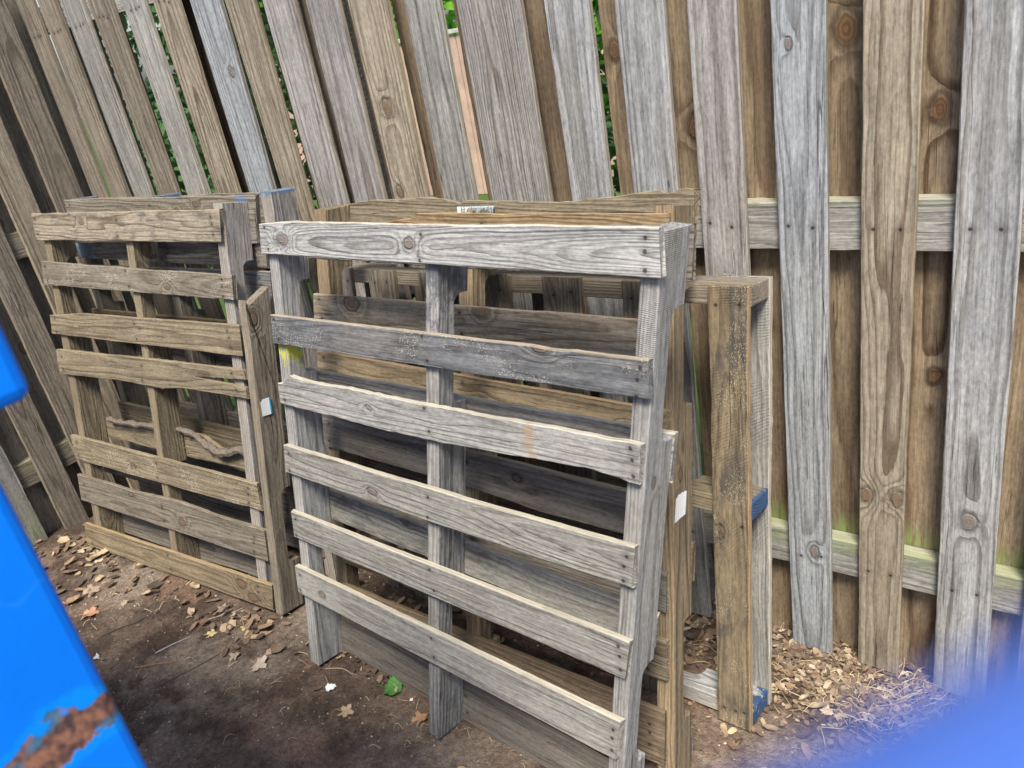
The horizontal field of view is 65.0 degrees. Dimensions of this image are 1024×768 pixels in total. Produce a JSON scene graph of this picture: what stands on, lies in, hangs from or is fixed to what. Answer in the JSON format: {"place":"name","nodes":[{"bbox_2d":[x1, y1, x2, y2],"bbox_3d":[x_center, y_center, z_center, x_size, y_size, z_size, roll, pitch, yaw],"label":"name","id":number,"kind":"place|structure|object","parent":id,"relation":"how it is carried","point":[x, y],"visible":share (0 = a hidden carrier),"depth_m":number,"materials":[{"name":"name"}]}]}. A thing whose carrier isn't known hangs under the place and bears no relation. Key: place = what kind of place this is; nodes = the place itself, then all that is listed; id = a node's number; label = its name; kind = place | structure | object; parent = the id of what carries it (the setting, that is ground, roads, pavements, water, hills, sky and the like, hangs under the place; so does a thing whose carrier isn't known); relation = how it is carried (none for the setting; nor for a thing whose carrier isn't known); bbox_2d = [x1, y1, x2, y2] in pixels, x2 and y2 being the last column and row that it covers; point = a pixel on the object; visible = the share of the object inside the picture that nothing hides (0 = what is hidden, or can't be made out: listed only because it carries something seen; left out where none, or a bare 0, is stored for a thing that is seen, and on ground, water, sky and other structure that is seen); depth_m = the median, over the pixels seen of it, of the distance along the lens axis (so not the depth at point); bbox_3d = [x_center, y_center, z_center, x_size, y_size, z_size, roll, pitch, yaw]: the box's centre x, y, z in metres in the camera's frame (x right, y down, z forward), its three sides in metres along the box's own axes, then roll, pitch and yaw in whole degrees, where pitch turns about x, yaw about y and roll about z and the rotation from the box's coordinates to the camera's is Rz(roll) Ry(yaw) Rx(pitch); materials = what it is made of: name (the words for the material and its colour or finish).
{"place":"outdoors","nodes":[
{"label":"outdoors","id":0,"kind":"place"},
{"bbox_2d":[36,0,455,106],"label":"sky","id":1,"kind":"structure","parent":0,"point":[144,75],"materials":[{"name":"white"}]},
{"bbox_2d":[81,103,703,474],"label":"lawn","id":2,"kind":"structure","parent":0,"point":[481,196],"depth_m":6.24,"materials":[{"name":"plant"}]},
{"bbox_2d":[95,2,314,194],"bbox_3d":[-2.124,-2.540,6.215,2.208,3.348,1.811,8,30,35],"label":"shrub","id":3,"kind":"object","parent":2,"relation":"on","point":[147,82],"visible":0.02,"depth_m":6.28,"materials":[{"name":"green plant"}]},
{"bbox_2d":[96,0,316,287],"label":"shrub","id":4,"kind":"object","parent":2,"relation":"on","point":[152,97],"visible":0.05,"depth_m":4.78,"materials":[{"name":"green plant"}]},
{"bbox_2d":[298,0,414,298],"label":"tree","id":5,"kind":"object","parent":2,"relation":"on","point":[384,173],"visible":0.02,"depth_m":3.04,"materials":[{"name":"plant"}]},
{"bbox_2d":[390,0,458,44],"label":"shrub","id":6,"kind":"object","parent":2,"relation":"on","point":[450,16],"visible":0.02,"depth_m":8.80,"materials":[{"name":"green plant"}]},
{"bbox_2d":[275,13,615,195],"bbox_3d":[-1.419,-2.753,8.519,6.340,1.550,0.070,8,30,35],"label":"board fence","id":7,"kind":"object","parent":2,"relation":"on","point":[457,55],"visible":0.01,"depth_m":7.86,"materials":[{"name":"brown wood"}]},
{"bbox_2d":[592,0,617,185],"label":"shrub","id":8,"kind":"object","parent":2,"relation":"on","point":[602,76],"visible":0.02,"depth_m":3.94,"materials":[{"name":"green plant"}]},
{"bbox_2d":[592,0,620,195],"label":"shrub","id":9,"kind":"object","parent":2,"relation":"on","point":[612,153],"visible":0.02,"depth_m":3.63,"materials":[{"name":"green plant"}]},
{"bbox_2d":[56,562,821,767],"bbox_3d":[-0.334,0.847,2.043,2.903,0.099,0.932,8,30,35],"label":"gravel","id":10,"kind":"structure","parent":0,"point":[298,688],"depth_m":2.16,"materials":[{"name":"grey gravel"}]},
{"bbox_2d":[33,87,933,767],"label":"ground","id":11,"kind":"structure","parent":0,"point":[193,729],"depth_m":2.13,"materials":[{"name":"brown soil"}]},
{"bbox_2d":[0,327,147,767],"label":"dumpster","id":12,"kind":"object","parent":11,"relation":"on","point":[58,708],"visible":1,"depth_m":0.50,"materials":[{"name":"blue paint"}]},
{"bbox_2d":[0,0,147,544],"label":"wooden fence","id":13,"kind":"object","parent":11,"relation":"on","point":[41,465],"visible":0.48,"depth_m":2.99,"materials":[{"name":"brown wood"}]},
{"bbox_2d":[80,606,99,618],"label":"dry leaf","id":14,"kind":"object","parent":11,"relation":"on","point":[93,610],"visible":1,"depth_m":2.60,"materials":[{"name":"brown plant"}]},
{"bbox_2d":[81,584,101,596],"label":"dry leaf","id":15,"kind":"object","parent":11,"relation":"on","point":[95,588],"visible":1,"depth_m":2.70,"materials":[{"name":"brown plant"}]},
{"bbox_2d":[94,557,104,562],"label":"dry leaf","id":16,"kind":"object","parent":11,"relation":"on","point":[99,559],"visible":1,"depth_m":2.88,"materials":[{"name":"beige plant"}]},
{"bbox_2d":[101,617,144,635],"bbox_3d":[-1.205,0.754,2.494,0.131,0.005,0.012,-21,26,-21],"label":"twig","id":17,"kind":"object","parent":11,"relation":"on","point":[122,627],"visible":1,"depth_m":2.49,"materials":[{"name":"brown wood"}]},
{"bbox_2d":[135,661,172,668],"bbox_3d":[-1.030,0.808,2.314,0.113,0.005,0.007,-10,25,2],"label":"twig","id":18,"kind":"object","parent":11,"relation":"on","point":[152,664],"visible":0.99,"depth_m":2.31,"materials":[{"name":"brown wood"}]},
{"bbox_2d":[31,202,303,614],"bbox_3d":[-1.124,0.047,2.590,1.066,1.213,0.112,7,17,33],"label":"wooden pallet","id":19,"kind":"object","parent":11,"relation":"on","point":[195,538],"visible":1,"depth_m":2.49,"materials":[{"name":"brown wood"}]},
{"bbox_2d":[155,636,189,653],"bbox_3d":[-1.006,0.773,2.384,0.102,0.006,0.004,-23,27,-25],"label":"twig","id":20,"kind":"object","parent":11,"relation":"on","point":[171,645],"visible":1,"depth_m":2.38,"materials":[{"name":"grey wood"}]},
{"bbox_2d":[155,652,221,688],"bbox_3d":[-0.913,0.810,2.273,0.190,0.007,0.009,-26,28,-29],"label":"twig","id":21,"kind":"object","parent":11,"relation":"on","point":[184,672],"visible":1,"depth_m":2.26,"materials":[{"name":"brown wood"}]},
{"bbox_2d":[64,188,336,580],"bbox_3d":[-1.024,0.002,2.726,1.118,1.271,0.112,8,23,35],"label":"wooden pallet","id":22,"kind":"object","parent":11,"relation":"on","point":[208,414],"visible":0.36,"depth_m":2.66,"materials":[{"name":"brown wood"}]},
{"bbox_2d":[205,628,217,637],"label":"dry leaf","id":23,"kind":"object","parent":11,"relation":"on","point":[212,633],"visible":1,"depth_m":2.41,"materials":[{"name":"yellow plant"}]},
{"bbox_2d":[217,603,228,611],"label":"dry leaf","id":24,"kind":"object","parent":11,"relation":"on","point":[222,609],"visible":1,"depth_m":2.51,"materials":[{"name":"brown plant"}]},
{"bbox_2d":[229,652,239,662],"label":"dry leaf","id":25,"kind":"object","parent":11,"relation":"on","point":[233,655],"visible":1,"depth_m":2.30,"materials":[{"name":"brown plant"}]},
{"bbox_2d":[249,655,266,670],"bbox_3d":[-0.716,0.785,2.257,0.072,0.014,0.060,-2,33,34],"label":"dry leaf","id":26,"kind":"object","parent":11,"relation":"on","point":[258,664],"visible":1,"depth_m":2.26,"materials":[{"name":"beige plant"}]},
{"bbox_2d":[266,648,271,654],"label":"dry leaf","id":27,"kind":"object","parent":11,"relation":"on","point":[268,651],"visible":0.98,"depth_m":2.30,"materials":[{"name":"brown plant"}]},
{"bbox_2d":[325,683,336,690],"bbox_3d":[-0.481,0.804,2.133,0.031,0.010,0.028,-21,27,-22],"label":"paper scrap","id":28,"kind":"object","parent":11,"relation":"on","point":[328,686],"visible":1,"depth_m":2.14,"materials":[{"name":"white paper"}]},
{"bbox_2d":[325,668,356,674],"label":"twig","id":29,"kind":"object","parent":11,"relation":"on","point":[340,668],"visible":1,"depth_m":2.20,"materials":[{"name":"beige wood"}]},
{"bbox_2d":[336,704,353,716],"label":"dry leaf","id":30,"kind":"object","parent":11,"relation":"on","point":[346,711],"visible":1,"depth_m":2.04,"materials":[{"name":"beige plant"}]},
{"bbox_2d":[378,676,401,694],"bbox_3d":[-0.314,0.788,2.102,0.062,0.023,0.072,-22,27,-23],"label":"green leaf","id":31,"kind":"object","parent":11,"relation":"on","point":[389,688],"visible":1,"depth_m":2.11,"materials":[{"name":"green plant"}]},
{"bbox_2d":[410,710,427,725],"bbox_3d":[-0.228,0.826,1.987,0.042,0.014,0.043,-1,26,20],"label":"dry leaf","id":32,"kind":"object","parent":11,"relation":"on","point":[419,717],"visible":1,"depth_m":1.99,"materials":[{"name":"brown plant"}]},
{"bbox_2d":[35,509,845,765],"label":"leaf litter","id":33,"kind":"object","parent":11,"relation":"on","point":[226,628],"visible":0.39,"depth_m":2.46,"materials":[{"name":"brown plant"}]},
{"bbox_2d":[259,220,696,767],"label":"wooden pallet","id":34,"kind":"object","parent":11,"relation":"on","point":[440,668],"visible":1,"depth_m":1.59,"materials":[{"name":"grey wood"}]},
{"bbox_2d":[64,560,932,767],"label":"dry straw","id":35,"kind":"object","parent":11,"relation":"on","point":[912,683],"visible":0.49,"depth_m":1.95,"materials":[{"name":"beige plant"}]},
{"bbox_2d":[313,188,699,767],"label":"wooden pallet","id":36,"kind":"object","parent":11,"relation":"on","point":[665,734],"visible":0.43,"depth_m":1.74,"materials":[{"name":"brown wood"}]},
{"bbox_2d":[16,0,1023,680],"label":"wooden fence","id":37,"kind":"object","parent":11,"relation":"on","point":[852,170],"visible":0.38,"depth_m":1.75,"materials":[{"name":"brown wood"}]},
{"bbox_2d":[342,262,772,731],"bbox_3d":[0.056,0.214,2.087,1.227,1.030,0.116,9,23,38],"label":"wooden pallet","id":38,"kind":"object","parent":11,"relation":"on","point":[733,493],"visible":0.27,"depth_m":1.74,"materials":[{"name":"brown wood"}]},
{"bbox_2d":[728,727,736,733],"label":"dry leaf","id":39,"kind":"object","parent":11,"relation":"on","point":[731,730],"visible":1,"depth_m":1.84,"materials":[{"name":"yellow plant"}]},
{"bbox_2d":[590,588,933,760],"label":"leaf litter","id":40,"kind":"object","parent":11,"relation":"on","point":[796,650],"visible":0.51,"depth_m":1.97,"materials":[{"name":"brown plant"}]},
{"bbox_2d":[819,704,833,714],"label":"dry leaf","id":41,"kind":"object","parent":11,"relation":"on","point":[831,712],"visible":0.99,"depth_m":1.88,"materials":[{"name":"beige plant"}]},
{"bbox_2d":[776,632,1023,767],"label":"steel bar","id":42,"kind":"object","parent":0,"point":[969,714],"visible":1,"depth_m":0.03,"materials":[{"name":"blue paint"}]}
]}

